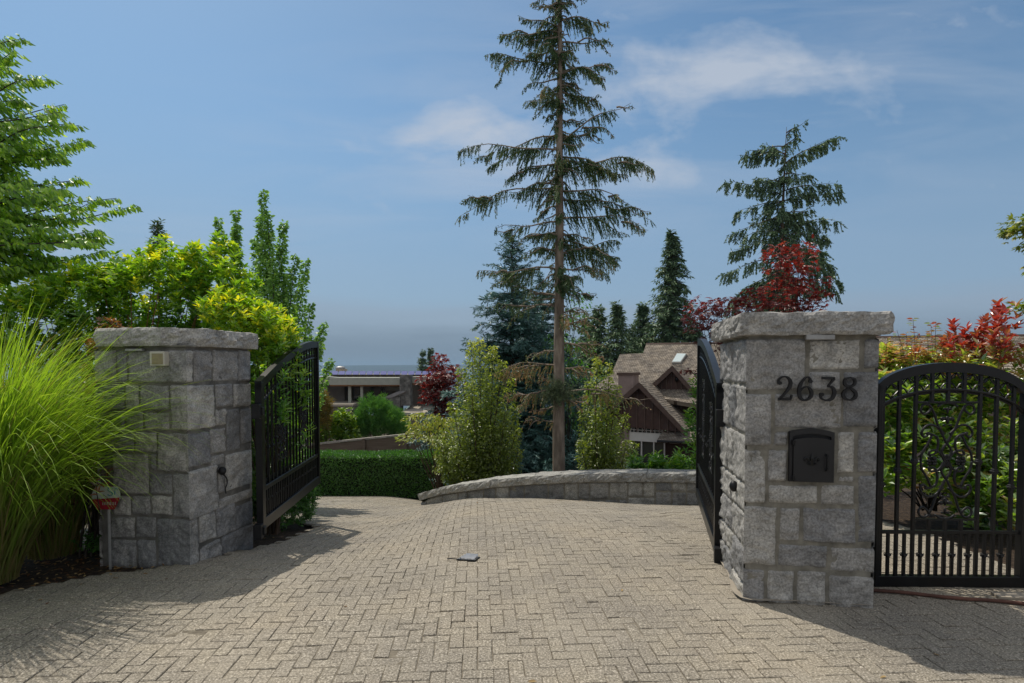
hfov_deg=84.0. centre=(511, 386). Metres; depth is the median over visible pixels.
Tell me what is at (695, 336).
fir tree
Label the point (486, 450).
hornbeam
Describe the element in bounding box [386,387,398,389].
window
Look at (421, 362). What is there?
fir tree
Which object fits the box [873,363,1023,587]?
pedestrian gate
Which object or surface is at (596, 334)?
fir tree
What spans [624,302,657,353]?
fir tree
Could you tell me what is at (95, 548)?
ground shrub
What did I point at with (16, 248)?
broadleaf tree
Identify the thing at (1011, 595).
stone slab
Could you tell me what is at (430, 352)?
fir tree
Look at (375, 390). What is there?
window
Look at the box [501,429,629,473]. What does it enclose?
dark understorey
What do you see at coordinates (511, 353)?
blue spruce
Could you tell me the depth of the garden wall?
8.71 m
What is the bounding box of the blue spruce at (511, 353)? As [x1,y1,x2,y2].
[425,226,592,485]
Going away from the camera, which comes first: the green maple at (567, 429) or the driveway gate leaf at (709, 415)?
the driveway gate leaf at (709, 415)
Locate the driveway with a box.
[0,496,1023,682]
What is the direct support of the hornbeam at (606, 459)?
on the terrain at (25, 581)
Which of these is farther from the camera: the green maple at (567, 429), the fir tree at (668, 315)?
the fir tree at (668, 315)
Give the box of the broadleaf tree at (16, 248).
[0,34,142,301]
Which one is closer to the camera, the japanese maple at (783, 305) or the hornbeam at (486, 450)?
the japanese maple at (783, 305)
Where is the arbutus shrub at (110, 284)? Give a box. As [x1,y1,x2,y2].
[0,230,264,407]
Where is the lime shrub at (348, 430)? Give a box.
[311,406,362,441]
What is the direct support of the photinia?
on the terrain at (25, 581)
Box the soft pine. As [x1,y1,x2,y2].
[353,391,411,439]
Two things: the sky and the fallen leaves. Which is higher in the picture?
the sky
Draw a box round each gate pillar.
[93,327,258,568]
[711,310,894,608]
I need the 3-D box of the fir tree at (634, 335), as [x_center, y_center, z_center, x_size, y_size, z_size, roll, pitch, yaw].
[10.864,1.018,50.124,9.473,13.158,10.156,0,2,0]
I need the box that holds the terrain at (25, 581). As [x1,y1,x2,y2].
[0,415,1014,594]
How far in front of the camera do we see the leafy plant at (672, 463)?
9.59 m
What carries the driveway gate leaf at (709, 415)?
attached to the gate pillar at (798, 448)
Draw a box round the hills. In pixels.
[8,365,495,371]
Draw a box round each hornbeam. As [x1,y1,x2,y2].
[432,337,524,485]
[574,356,638,469]
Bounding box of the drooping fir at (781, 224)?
[715,119,847,318]
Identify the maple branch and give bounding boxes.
[995,213,1023,316]
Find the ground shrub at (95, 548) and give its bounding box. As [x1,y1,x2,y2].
[70,530,101,552]
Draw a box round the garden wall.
[418,469,698,505]
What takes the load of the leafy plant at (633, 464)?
on the terrain at (25, 581)
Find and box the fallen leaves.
[0,499,937,681]
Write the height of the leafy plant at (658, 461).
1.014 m
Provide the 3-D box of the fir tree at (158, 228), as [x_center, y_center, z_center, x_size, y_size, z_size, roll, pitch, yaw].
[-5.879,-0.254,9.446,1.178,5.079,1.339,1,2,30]
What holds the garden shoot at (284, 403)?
on the terrain at (25, 581)
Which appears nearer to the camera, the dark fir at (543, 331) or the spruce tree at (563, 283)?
the spruce tree at (563, 283)
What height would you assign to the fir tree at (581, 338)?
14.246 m
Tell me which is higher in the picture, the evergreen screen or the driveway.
the evergreen screen
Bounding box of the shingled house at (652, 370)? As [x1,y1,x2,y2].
[594,334,1023,467]
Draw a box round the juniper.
[251,462,323,531]
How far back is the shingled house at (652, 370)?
34.48 m
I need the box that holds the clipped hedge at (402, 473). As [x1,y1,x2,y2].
[301,448,444,500]
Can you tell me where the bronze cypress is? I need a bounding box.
[311,391,336,443]
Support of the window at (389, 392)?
in the modern house at (348, 389)
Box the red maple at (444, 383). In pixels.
[415,353,469,474]
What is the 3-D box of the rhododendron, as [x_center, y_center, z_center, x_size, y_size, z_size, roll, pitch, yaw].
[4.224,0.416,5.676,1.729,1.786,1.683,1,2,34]
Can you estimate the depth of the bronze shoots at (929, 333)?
5.66 m
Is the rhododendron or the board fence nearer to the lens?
the rhododendron
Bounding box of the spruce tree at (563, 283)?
[455,0,655,470]
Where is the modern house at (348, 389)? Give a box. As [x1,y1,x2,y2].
[313,366,449,438]
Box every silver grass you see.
[0,290,231,584]
[3,358,212,560]
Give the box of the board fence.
[309,433,424,452]
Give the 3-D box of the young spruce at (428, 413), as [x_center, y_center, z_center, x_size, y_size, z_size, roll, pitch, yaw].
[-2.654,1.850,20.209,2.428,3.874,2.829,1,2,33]
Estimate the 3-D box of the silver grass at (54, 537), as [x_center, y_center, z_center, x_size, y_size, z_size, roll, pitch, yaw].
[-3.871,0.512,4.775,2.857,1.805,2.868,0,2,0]
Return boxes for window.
[354,387,359,400]
[364,387,382,400]
[383,387,399,395]
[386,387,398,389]
[627,427,665,464]
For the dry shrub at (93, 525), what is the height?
2.022 m
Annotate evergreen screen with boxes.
[0,315,94,416]
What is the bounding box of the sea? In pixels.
[2,372,569,413]
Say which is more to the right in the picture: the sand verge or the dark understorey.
the sand verge
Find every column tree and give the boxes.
[212,209,244,330]
[242,189,335,463]
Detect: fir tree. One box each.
[133,217,170,327]
[405,349,431,432]
[410,347,452,432]
[566,304,615,446]
[566,313,602,407]
[584,300,665,446]
[623,323,642,353]
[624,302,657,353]
[637,228,698,430]
[684,321,706,341]
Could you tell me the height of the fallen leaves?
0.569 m
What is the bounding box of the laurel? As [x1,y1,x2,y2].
[250,363,311,500]
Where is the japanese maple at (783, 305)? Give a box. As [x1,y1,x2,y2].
[678,234,834,378]
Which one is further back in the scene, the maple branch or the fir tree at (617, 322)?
the fir tree at (617, 322)
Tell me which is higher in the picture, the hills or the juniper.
the hills
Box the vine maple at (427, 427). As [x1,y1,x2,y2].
[394,412,462,488]
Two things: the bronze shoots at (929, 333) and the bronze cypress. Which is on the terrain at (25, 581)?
the bronze cypress
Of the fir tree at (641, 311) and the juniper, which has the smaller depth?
the juniper
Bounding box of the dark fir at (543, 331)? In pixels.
[493,271,615,469]
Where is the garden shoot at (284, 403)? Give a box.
[251,360,315,535]
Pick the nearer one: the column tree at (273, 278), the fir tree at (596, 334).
the column tree at (273, 278)
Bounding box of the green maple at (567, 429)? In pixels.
[541,291,604,469]
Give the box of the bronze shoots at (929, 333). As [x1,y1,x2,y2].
[879,318,948,391]
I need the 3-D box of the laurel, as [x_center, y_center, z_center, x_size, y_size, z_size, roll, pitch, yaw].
[-3.513,0.612,7.231,1.843,2.201,3.396,-1,2,-18]
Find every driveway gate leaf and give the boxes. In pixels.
[251,341,319,539]
[696,338,724,563]
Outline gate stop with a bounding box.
[447,553,479,560]
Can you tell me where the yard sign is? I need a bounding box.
[92,486,119,569]
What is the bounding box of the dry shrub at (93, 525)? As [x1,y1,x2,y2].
[55,316,131,557]
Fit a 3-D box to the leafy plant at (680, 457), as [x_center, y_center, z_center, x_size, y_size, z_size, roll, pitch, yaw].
[2.882,0.870,9.241,0.504,2.185,0.538,2,3,44]
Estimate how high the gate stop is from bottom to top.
0.031 m
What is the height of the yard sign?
0.736 m
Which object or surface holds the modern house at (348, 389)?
on the terrain at (25, 581)
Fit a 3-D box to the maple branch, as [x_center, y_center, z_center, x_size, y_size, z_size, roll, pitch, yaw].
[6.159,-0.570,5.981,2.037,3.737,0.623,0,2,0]
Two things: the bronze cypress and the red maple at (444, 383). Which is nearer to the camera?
the red maple at (444, 383)
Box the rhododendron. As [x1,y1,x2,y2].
[878,342,1023,529]
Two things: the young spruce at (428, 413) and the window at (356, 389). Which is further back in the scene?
the window at (356, 389)
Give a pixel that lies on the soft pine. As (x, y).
(384, 418)
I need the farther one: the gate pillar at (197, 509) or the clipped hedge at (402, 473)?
the clipped hedge at (402, 473)
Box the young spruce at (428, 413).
[408,388,457,450]
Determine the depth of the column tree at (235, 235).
10.69 m
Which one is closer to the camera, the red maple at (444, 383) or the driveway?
the driveway
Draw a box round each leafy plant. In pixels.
[626,449,654,468]
[647,450,670,468]
[666,448,691,468]
[673,374,696,469]
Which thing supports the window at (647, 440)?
in the shingled house at (652, 370)
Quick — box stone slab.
[990,591,1023,599]
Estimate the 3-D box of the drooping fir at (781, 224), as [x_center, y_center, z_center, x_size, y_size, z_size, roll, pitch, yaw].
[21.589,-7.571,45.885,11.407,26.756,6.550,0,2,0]
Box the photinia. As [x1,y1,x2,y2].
[935,297,1023,534]
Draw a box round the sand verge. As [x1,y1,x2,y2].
[721,561,867,604]
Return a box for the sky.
[0,0,1023,365]
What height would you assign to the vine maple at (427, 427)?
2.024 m
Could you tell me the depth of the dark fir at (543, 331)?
17.12 m
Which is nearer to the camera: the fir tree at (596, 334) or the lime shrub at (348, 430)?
the lime shrub at (348, 430)
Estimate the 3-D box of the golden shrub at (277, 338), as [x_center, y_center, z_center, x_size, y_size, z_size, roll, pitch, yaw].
[-2.756,0.228,6.167,1.056,2.666,1.089,0,2,0]
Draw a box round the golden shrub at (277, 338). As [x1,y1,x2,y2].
[194,282,310,534]

